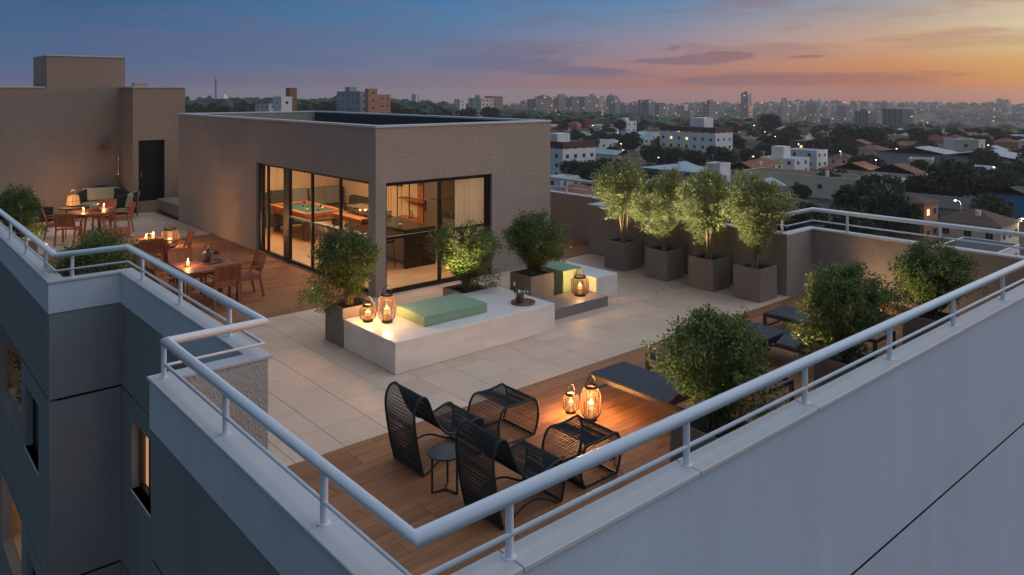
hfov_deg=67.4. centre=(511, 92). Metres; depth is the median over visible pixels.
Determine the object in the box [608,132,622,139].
tree
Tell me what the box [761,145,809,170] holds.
house
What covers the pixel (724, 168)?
house
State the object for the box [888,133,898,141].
house
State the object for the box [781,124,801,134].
tree
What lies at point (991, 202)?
tree
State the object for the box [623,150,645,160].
house
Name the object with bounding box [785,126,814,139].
house
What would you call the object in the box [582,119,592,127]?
house
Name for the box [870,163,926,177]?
house
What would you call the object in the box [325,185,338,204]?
cushion
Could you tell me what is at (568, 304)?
plinth
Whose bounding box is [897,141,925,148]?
house
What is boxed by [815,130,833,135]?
house
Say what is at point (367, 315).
lantern
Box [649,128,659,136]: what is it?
house
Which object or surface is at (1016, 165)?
tree
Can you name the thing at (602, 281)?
stone bench
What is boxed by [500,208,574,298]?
planter shrub
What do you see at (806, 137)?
house
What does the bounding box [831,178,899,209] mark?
tree
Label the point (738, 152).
house
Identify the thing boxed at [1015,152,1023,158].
tree
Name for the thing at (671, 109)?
tower block
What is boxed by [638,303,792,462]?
planter shrub
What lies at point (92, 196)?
sofa
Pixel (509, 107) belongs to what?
tower block
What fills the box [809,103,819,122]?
tower block
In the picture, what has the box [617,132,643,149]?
tree
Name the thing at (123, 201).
lounge armchair
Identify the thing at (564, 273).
green block
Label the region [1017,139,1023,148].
house
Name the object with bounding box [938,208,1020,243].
house
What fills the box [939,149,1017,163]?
warehouse
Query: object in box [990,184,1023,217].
house
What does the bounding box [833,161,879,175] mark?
house
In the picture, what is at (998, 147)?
house
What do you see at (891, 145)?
tree
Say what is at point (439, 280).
window frame
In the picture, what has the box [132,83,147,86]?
apartment block
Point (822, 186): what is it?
house
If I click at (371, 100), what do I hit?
apartment block
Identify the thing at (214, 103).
tree
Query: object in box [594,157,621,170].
tree
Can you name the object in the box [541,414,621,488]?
rope ottoman
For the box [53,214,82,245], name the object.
dining chair
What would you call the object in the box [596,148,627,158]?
house
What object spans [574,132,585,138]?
tree
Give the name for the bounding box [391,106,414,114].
tree
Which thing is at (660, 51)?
sky
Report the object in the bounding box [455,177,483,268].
curtain
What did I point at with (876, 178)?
tree
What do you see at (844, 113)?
tower block
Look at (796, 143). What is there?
house
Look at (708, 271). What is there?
planter tree
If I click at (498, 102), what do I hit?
apartment block
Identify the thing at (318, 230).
bucket chair
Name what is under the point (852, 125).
tree
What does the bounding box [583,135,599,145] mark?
tree
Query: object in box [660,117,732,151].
apartment block
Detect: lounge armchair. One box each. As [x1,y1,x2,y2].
[14,202,53,227]
[104,190,139,218]
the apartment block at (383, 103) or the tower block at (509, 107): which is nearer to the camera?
the apartment block at (383, 103)
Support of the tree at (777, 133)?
on the terrain
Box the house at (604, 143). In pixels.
[596,139,612,148]
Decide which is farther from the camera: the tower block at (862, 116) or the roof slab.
the tower block at (862, 116)
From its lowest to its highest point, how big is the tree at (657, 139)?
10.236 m
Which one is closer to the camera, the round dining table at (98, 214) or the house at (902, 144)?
the round dining table at (98, 214)
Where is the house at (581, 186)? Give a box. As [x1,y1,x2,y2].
[555,183,597,195]
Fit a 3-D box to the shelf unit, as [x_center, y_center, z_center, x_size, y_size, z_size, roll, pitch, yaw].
[-2.978,2.900,23.322,0.330,2.000,1.480,0,0,-41]
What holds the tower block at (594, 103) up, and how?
on the terrain
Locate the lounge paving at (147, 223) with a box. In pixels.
[0,212,209,253]
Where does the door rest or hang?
in the stair tower at (62, 117)
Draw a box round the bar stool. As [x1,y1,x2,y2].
[387,239,395,266]
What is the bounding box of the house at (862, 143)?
[850,139,872,152]
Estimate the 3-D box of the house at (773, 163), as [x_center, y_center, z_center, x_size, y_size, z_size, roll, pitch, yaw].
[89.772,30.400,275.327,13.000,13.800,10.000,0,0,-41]
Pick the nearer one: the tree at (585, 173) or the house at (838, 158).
the tree at (585, 173)
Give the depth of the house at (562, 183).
228.54 m
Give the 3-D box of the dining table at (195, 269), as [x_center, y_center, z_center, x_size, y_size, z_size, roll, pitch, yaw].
[-6.331,3.930,15.843,1.077,0.740,1.120,0,0,-41]
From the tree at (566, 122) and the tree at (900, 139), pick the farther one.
the tree at (566, 122)
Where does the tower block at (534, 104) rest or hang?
on the terrain
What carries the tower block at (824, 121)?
on the terrain
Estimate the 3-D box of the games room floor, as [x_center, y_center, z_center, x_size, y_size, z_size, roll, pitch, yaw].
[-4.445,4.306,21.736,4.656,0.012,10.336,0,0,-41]
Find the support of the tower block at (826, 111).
on the terrain
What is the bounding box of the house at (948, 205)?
[906,192,986,217]
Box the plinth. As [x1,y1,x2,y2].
[488,285,607,319]
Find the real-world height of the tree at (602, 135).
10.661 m
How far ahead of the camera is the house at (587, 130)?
505.40 m
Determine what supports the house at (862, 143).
on the terrain
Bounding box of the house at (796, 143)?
[789,140,808,147]
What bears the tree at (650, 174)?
on the terrain
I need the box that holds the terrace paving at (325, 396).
[236,254,789,466]
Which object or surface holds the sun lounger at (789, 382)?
on the lounger deck at (376, 469)
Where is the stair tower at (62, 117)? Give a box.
[0,54,185,213]
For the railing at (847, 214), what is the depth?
15.66 m
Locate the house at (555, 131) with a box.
[550,130,562,132]
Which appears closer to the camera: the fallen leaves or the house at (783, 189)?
the fallen leaves
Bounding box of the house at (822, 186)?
[743,167,863,198]
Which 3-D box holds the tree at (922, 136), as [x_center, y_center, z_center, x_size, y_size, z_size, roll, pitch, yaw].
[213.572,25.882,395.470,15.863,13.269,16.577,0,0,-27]
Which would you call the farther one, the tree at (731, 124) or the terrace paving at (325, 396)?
the tree at (731, 124)
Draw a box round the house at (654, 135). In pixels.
[638,131,659,138]
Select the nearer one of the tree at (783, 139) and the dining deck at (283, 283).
the dining deck at (283, 283)
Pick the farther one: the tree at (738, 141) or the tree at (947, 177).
the tree at (738, 141)
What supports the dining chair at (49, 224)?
on the lounge paving at (147, 223)
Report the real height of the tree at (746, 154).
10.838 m
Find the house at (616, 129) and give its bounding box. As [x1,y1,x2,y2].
[605,126,619,132]
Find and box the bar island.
[331,203,435,268]
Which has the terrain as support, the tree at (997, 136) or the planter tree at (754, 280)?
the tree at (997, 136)
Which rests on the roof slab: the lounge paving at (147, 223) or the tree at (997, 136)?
the lounge paving at (147, 223)
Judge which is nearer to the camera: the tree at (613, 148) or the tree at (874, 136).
the tree at (613, 148)
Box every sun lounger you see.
[588,361,742,415]
[646,332,793,414]
[731,308,844,355]
[763,305,895,355]
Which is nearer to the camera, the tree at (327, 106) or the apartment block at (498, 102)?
the tree at (327, 106)
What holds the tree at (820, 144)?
on the terrain
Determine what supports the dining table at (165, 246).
on the dining deck at (283, 283)
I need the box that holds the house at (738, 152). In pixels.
[735,150,764,162]
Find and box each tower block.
[411,94,420,101]
[503,105,514,109]
[510,103,519,109]
[520,104,526,108]
[527,99,542,110]
[537,97,550,111]
[543,96,553,110]
[554,94,568,111]
[566,97,578,111]
[578,96,589,111]
[586,94,598,111]
[599,96,604,112]
[599,97,602,111]
[607,96,617,112]
[609,100,618,113]
[620,103,629,113]
[630,101,637,113]
[637,100,643,112]
[641,99,654,116]
[655,103,664,117]
[665,105,668,116]
[669,107,674,113]
[669,113,679,117]
[677,105,687,117]
[684,111,694,118]
[703,100,718,119]
[721,101,730,109]
[741,91,750,118]
[742,103,752,119]
[756,107,761,112]
[762,106,770,113]
[777,103,789,121]
[781,98,787,104]
[791,104,798,112]
[805,102,811,117]
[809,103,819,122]
[821,118,838,124]
[822,106,830,117]
[837,105,851,122]
[850,102,859,114]
[855,109,875,125]
[881,102,891,108]
[882,108,912,125]
[996,98,1002,103]
[1003,99,1010,105]
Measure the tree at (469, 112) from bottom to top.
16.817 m
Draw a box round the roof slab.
[157,211,804,296]
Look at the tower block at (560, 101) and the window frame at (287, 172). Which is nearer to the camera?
the window frame at (287, 172)
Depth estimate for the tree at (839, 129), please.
417.27 m
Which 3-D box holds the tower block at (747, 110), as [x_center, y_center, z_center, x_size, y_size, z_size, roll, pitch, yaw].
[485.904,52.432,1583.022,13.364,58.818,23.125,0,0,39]
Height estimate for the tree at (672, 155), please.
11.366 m
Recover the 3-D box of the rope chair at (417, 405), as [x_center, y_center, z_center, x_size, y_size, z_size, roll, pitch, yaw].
[-0.907,3.847,9.032,1.006,0.903,0.629,0,0,-41]
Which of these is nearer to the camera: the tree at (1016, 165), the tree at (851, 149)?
the tree at (1016, 165)
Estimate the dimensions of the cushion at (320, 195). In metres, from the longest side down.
0.640 x 0.620 x 0.170 m
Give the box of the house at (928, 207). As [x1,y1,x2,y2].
[858,194,939,241]
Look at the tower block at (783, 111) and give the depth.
1739.06 m
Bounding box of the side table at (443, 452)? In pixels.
[427,443,462,494]
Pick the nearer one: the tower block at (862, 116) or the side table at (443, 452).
the side table at (443, 452)
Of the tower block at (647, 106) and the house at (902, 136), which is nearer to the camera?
the house at (902, 136)
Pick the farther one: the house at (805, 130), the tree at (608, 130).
the house at (805, 130)
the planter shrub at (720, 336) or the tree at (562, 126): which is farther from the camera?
the tree at (562, 126)
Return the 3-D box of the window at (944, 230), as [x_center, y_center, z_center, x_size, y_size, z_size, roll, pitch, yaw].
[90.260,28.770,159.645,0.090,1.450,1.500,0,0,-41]
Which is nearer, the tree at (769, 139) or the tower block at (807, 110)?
the tree at (769, 139)
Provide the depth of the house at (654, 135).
461.17 m
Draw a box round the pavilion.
[177,111,551,297]
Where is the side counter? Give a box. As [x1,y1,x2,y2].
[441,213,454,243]
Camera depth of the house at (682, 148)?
319.49 m
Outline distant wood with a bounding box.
[185,95,1023,134]
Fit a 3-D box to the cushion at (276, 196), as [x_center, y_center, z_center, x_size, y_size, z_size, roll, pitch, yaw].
[-7.656,3.530,25.175,0.620,0.640,0.170,0,-14,-38]
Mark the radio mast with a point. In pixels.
(215, 91)
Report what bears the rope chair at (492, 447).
on the lounger deck at (376, 469)
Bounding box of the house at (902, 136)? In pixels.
[894,135,909,138]
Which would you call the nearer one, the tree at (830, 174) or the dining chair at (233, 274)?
the dining chair at (233, 274)
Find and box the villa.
[255,97,272,111]
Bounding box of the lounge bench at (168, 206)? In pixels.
[157,197,177,218]
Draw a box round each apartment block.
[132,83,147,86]
[273,96,291,110]
[336,87,364,112]
[365,86,377,112]
[377,95,390,113]
[454,99,465,109]
[468,95,493,116]
[485,96,502,109]
[550,133,595,174]
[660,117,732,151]
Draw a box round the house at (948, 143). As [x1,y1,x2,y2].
[943,137,973,150]
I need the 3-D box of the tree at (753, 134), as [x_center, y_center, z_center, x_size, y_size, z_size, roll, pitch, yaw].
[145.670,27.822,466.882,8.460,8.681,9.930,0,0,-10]
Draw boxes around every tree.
[185,103,212,112]
[185,108,197,112]
[205,101,217,106]
[211,105,237,112]
[297,103,309,110]
[319,101,336,110]
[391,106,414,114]
[430,111,449,115]
[458,107,476,116]
[480,106,500,117]
[510,113,526,117]
[512,115,527,118]
[542,115,555,120]
[556,124,567,129]
[558,159,579,174]
[560,131,576,138]
[561,118,582,127]
[572,118,585,126]
[572,162,585,183]
[573,159,596,171]
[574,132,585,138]
[579,160,619,186]
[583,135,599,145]
[584,153,648,271]
[591,131,608,138]
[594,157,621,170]
[600,127,616,131]
[606,146,618,149]
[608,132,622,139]
[613,119,626,132]
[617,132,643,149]
[624,166,691,280]
[639,143,668,164]
[642,169,659,180]
[651,135,659,144]
[661,147,687,164]
[668,165,732,291]
[683,148,707,165]
[706,145,723,155]
[707,147,739,165]
[719,167,800,302]
[724,122,739,126]
[727,125,741,132]
[733,134,746,150]
[739,123,751,128]
[739,125,751,130]
[739,147,764,161]
[746,131,758,136]
[753,143,773,155]
[755,134,775,145]
[757,113,782,133]
[770,205,814,231]
[772,129,786,138]
[774,132,802,145]
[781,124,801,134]
[787,184,812,199]
[795,201,824,224]
[803,139,830,148]
[810,128,822,136]
[815,124,828,130]
[816,170,840,176]
[819,205,879,235]
[828,124,854,140]
[828,134,851,143]
[828,143,846,153]
[828,149,835,156]
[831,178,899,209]
[834,140,857,155]
[834,169,847,173]
[845,140,857,146]
[845,154,872,163]
[847,123,860,126]
[849,125,889,144]
[854,173,907,191]
[860,186,922,236]
[867,153,886,166]
[876,141,899,148]
[884,127,897,134]
[895,138,909,140]
[898,129,907,133]
[904,172,937,194]
[906,127,924,135]
[906,138,923,144]
[908,131,933,141]
[910,159,928,170]
[922,139,938,146]
[924,157,991,196]
[926,129,944,135]
[945,127,958,131]
[947,130,966,136]
[965,127,982,133]
[967,135,992,145]
[967,147,1000,163]
[970,193,1015,217]
[972,167,1023,198]
[973,155,1002,167]
[984,128,1009,136]
[993,132,1007,140]
[995,158,1023,176]
[1008,135,1023,139]
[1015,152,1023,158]
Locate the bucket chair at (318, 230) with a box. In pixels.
[314,222,332,248]
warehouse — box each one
[877,146,959,166]
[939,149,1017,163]
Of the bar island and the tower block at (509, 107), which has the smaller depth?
the bar island
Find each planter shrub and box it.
[0,183,49,253]
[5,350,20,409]
[43,224,147,276]
[295,222,383,347]
[424,211,505,295]
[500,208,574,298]
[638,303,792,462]
[777,258,914,389]
[886,233,991,344]
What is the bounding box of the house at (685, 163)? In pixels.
[673,159,697,165]
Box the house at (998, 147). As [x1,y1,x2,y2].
[991,145,1008,150]
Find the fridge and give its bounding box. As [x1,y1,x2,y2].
[424,180,454,234]
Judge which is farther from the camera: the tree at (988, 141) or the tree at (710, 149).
the tree at (988, 141)
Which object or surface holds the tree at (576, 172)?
on the terrain
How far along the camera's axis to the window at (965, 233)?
156.48 m
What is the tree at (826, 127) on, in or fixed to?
on the terrain
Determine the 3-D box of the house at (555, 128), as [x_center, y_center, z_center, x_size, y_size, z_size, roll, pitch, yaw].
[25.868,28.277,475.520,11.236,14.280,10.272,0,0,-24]
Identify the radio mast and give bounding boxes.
[215,79,216,101]
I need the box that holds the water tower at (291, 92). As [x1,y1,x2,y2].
[286,88,296,110]
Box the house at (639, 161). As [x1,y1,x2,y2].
[617,157,648,167]
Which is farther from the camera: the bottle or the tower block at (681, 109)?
the tower block at (681, 109)
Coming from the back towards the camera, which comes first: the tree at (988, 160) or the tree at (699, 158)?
the tree at (699, 158)
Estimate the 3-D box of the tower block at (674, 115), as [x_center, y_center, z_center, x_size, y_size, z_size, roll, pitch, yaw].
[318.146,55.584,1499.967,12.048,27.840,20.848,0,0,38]
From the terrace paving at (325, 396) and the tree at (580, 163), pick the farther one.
the tree at (580, 163)
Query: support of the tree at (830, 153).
on the terrain
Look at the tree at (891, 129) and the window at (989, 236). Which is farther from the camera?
the tree at (891, 129)
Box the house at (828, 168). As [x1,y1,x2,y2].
[819,163,844,172]
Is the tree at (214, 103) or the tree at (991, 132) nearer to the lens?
the tree at (991, 132)
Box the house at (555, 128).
[550,126,565,130]
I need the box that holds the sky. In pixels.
[0,0,1023,104]
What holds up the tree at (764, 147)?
on the terrain
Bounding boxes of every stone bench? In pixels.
[344,286,554,374]
[563,261,616,297]
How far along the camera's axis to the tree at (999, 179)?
199.79 m
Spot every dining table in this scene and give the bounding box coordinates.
[68,208,115,236]
[109,234,167,267]
[170,257,240,304]
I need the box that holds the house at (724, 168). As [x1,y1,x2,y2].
[706,161,730,182]
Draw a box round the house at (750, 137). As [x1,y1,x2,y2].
[741,135,758,145]
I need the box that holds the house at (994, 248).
[944,237,1019,254]
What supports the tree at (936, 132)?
on the terrain
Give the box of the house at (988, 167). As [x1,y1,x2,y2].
[974,165,996,169]
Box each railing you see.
[0,208,1023,574]
[550,176,1023,248]
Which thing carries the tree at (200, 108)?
on the terrain
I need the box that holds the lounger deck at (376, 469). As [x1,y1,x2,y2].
[288,292,912,574]
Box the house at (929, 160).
[908,157,933,173]
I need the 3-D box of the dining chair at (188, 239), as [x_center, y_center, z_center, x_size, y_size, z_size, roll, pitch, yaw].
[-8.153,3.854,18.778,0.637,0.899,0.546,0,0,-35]
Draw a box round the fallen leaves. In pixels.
[563,282,902,476]
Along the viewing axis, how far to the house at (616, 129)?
488.66 m
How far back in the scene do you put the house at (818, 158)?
313.10 m
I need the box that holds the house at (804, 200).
[785,195,824,207]
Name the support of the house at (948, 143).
on the terrain
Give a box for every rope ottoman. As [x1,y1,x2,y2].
[467,383,539,443]
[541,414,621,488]
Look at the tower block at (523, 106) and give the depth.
1945.76 m
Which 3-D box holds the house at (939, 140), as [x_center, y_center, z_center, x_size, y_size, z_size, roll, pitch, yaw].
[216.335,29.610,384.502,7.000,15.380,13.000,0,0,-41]
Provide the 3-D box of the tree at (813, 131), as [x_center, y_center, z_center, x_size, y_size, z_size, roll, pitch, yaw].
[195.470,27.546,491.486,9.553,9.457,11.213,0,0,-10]
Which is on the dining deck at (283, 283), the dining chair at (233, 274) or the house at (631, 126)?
the dining chair at (233, 274)
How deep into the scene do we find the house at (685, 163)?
283.28 m
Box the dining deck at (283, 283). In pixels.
[39,234,369,324]
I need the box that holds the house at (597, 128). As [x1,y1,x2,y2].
[590,124,612,131]
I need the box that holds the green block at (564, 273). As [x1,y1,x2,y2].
[528,260,581,294]
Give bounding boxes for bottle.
[513,282,517,297]
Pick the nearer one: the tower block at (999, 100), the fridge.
the fridge
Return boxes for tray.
[197,258,222,264]
[511,298,534,305]
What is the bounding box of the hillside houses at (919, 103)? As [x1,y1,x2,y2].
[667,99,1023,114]
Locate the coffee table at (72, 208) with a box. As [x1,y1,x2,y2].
[58,205,90,213]
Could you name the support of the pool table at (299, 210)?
on the games room floor
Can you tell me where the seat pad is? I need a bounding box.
[397,293,486,326]
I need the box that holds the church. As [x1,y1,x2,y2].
[216,91,233,107]
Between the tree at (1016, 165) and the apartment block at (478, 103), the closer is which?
the tree at (1016, 165)
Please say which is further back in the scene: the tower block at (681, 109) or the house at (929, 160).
the tower block at (681, 109)
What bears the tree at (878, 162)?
on the terrain
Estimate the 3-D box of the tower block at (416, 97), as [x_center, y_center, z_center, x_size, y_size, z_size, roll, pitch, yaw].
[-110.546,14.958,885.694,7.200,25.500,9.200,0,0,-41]
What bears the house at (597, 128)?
on the terrain
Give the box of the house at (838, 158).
[828,153,852,164]
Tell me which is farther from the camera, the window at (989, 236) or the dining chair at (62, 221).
the window at (989, 236)
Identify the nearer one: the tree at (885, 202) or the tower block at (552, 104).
the tree at (885, 202)
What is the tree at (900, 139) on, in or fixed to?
on the terrain
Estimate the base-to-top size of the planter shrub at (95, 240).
2.015 m
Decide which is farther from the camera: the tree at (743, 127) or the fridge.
the tree at (743, 127)
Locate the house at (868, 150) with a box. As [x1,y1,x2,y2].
[857,145,894,155]
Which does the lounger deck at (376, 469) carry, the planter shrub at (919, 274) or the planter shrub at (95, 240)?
the planter shrub at (919, 274)
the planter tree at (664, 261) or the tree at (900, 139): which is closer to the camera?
the planter tree at (664, 261)
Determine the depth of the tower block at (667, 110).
1729.04 m
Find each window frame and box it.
[259,163,367,292]
[386,174,489,292]
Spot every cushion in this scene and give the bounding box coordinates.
[270,190,282,209]
[292,188,307,201]
[308,186,326,204]
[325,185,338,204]
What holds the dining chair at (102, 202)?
on the lounge paving at (147, 223)
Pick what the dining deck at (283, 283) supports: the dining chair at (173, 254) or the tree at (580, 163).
the dining chair at (173, 254)
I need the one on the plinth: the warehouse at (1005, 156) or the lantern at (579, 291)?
the lantern at (579, 291)
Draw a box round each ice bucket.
[202,251,212,262]
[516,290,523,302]
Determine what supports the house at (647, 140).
on the terrain
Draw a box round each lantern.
[66,189,80,206]
[161,221,178,247]
[359,296,375,322]
[378,285,395,323]
[563,383,578,414]
[571,268,588,296]
[581,375,600,421]
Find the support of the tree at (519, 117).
on the terrain
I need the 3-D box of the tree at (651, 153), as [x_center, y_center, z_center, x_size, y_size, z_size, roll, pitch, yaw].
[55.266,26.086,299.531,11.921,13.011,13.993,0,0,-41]
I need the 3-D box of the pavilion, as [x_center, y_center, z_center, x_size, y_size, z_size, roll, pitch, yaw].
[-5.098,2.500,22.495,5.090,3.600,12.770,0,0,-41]
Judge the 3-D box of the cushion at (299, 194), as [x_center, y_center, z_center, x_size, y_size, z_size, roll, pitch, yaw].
[-7.123,3.530,25.634,0.620,0.640,0.170,0,-14,-35]
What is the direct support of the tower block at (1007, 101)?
on the terrain
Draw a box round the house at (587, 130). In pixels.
[573,128,589,133]
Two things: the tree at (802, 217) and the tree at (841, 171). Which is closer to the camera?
the tree at (802, 217)
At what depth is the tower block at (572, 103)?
1559.35 m
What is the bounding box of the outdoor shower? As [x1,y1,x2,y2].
[97,142,118,186]
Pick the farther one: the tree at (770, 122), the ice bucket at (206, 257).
the tree at (770, 122)
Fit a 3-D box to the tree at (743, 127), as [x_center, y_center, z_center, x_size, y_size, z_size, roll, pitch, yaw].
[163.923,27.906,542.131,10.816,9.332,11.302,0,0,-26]
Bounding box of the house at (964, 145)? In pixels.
[954,138,984,151]
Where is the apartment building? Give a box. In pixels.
[0,190,1023,574]
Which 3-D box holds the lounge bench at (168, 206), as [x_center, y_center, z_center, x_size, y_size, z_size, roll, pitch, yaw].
[-11.385,4.050,27.055,1.480,0.500,2.360,0,0,-41]
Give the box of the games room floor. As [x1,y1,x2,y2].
[265,220,454,288]
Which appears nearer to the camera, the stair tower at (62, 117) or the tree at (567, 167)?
the stair tower at (62, 117)
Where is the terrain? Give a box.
[413,103,1023,255]
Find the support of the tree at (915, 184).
on the terrain
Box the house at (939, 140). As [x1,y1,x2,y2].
[928,135,957,148]
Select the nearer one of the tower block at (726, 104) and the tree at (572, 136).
the tree at (572, 136)
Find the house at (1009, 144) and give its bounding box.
[993,138,1019,150]
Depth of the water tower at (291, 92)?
411.73 m
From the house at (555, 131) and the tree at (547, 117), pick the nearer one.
the house at (555, 131)
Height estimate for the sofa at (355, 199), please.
1.020 m
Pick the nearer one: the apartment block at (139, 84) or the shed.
the shed
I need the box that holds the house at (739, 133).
[733,131,747,136]
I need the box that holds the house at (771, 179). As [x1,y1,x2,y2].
[764,174,785,186]
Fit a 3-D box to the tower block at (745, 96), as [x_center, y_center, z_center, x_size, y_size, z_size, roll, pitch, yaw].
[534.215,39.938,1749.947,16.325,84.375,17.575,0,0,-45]
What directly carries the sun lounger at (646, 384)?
on the lounger deck at (376, 469)
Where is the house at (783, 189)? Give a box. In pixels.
[728,180,790,199]
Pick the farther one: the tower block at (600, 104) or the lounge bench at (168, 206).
the tower block at (600, 104)
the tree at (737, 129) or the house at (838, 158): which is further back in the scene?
the tree at (737, 129)
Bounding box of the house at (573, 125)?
[568,121,581,129]
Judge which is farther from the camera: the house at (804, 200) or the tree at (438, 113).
the tree at (438, 113)
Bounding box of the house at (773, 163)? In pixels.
[745,157,783,167]
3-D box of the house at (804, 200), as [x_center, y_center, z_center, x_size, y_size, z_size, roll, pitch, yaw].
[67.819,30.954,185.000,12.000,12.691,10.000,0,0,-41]
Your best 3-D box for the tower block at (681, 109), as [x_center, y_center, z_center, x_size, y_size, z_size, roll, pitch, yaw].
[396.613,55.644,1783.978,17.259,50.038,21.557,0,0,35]
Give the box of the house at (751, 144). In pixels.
[745,140,767,149]
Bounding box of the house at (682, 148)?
[667,146,690,151]
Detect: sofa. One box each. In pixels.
[77,185,126,209]
[265,188,367,227]
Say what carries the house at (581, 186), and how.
on the terrain
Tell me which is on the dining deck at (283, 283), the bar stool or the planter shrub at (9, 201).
the planter shrub at (9, 201)
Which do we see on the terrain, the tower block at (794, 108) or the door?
the tower block at (794, 108)
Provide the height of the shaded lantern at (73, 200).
0.567 m
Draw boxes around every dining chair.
[42,209,66,240]
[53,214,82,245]
[92,199,116,230]
[106,226,136,264]
[110,201,135,231]
[132,238,163,275]
[144,265,184,299]
[166,229,194,263]
[167,248,202,295]
[204,263,241,311]
[228,250,266,295]
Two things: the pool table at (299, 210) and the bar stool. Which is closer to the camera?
the bar stool
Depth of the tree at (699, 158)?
293.09 m
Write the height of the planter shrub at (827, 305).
1.984 m
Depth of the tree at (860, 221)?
147.67 m
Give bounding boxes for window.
[33,398,37,452]
[140,430,150,500]
[942,228,949,233]
[963,230,971,236]
[985,233,993,239]
[1008,201,1014,207]
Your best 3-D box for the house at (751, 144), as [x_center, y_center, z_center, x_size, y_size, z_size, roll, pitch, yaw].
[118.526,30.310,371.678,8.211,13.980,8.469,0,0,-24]
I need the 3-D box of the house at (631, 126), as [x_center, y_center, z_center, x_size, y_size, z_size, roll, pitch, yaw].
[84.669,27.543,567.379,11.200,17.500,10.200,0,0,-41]
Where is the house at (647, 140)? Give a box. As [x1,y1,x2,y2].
[635,136,652,150]
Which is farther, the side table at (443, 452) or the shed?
the shed
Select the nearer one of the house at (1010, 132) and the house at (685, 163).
the house at (685, 163)
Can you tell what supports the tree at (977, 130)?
on the terrain
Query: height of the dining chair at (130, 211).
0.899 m
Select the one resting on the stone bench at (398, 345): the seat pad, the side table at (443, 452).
the seat pad
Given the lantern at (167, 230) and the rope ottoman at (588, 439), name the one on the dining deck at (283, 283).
the lantern at (167, 230)
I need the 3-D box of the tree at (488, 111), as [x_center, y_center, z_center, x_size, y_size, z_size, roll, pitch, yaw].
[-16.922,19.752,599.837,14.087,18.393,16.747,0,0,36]
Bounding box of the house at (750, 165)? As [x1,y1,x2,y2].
[730,161,772,183]
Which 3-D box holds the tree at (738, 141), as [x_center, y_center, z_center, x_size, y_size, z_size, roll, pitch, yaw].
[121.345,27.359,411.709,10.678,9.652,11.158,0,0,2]
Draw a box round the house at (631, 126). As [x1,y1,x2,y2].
[619,118,636,133]
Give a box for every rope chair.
[384,381,483,476]
[455,419,565,529]
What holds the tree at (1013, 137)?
on the terrain
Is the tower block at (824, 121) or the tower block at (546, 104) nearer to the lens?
the tower block at (824, 121)
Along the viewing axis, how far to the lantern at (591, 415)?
10.03 m
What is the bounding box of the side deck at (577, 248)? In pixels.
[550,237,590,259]
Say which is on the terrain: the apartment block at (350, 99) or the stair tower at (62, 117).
the apartment block at (350, 99)
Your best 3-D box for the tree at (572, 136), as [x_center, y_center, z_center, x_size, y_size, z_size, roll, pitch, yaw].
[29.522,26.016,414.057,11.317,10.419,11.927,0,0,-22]
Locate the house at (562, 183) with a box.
[550,174,580,189]
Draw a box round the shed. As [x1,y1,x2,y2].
[642,159,705,181]
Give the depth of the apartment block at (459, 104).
702.70 m
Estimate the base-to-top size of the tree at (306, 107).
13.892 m
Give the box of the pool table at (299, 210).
[270,201,343,240]
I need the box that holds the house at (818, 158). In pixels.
[790,144,827,169]
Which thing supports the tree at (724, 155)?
on the terrain
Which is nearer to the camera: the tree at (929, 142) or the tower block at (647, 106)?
the tree at (929, 142)
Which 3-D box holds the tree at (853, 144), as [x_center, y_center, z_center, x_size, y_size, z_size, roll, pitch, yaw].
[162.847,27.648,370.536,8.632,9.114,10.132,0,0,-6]
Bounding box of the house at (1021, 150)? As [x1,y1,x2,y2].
[1010,148,1023,153]
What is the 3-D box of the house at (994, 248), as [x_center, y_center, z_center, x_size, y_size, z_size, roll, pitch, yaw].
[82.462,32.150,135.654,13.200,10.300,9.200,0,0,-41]
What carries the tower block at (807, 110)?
on the terrain
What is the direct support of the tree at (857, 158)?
on the terrain
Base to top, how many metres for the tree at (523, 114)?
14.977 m
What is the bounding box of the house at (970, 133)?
[964,132,979,137]
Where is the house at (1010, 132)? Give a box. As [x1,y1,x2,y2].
[1004,130,1018,135]
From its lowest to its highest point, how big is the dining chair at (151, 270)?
0.899 m
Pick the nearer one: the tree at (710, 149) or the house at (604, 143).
the tree at (710, 149)
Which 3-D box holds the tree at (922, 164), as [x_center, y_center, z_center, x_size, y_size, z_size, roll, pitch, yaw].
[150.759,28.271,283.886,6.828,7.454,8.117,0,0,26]
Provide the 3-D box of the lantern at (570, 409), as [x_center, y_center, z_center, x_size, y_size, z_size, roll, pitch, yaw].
[0.792,4.105,10.300,0.226,0.391,0.226,0,0,-41]
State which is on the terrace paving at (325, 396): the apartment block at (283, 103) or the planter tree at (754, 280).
the planter tree at (754, 280)
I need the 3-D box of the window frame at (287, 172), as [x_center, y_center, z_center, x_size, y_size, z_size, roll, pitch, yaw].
[-4.893,3.100,18.577,0.090,2.400,5.920,0,0,-41]
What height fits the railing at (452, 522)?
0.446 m
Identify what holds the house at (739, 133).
on the terrain
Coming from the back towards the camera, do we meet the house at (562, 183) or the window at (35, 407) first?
the house at (562, 183)
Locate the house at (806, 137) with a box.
[800,135,810,139]
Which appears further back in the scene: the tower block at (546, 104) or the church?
the tower block at (546, 104)
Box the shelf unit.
[396,183,423,222]
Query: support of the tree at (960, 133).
on the terrain
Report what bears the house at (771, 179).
on the terrain
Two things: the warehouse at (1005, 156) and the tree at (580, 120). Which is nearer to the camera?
the warehouse at (1005, 156)
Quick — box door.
[139,140,163,200]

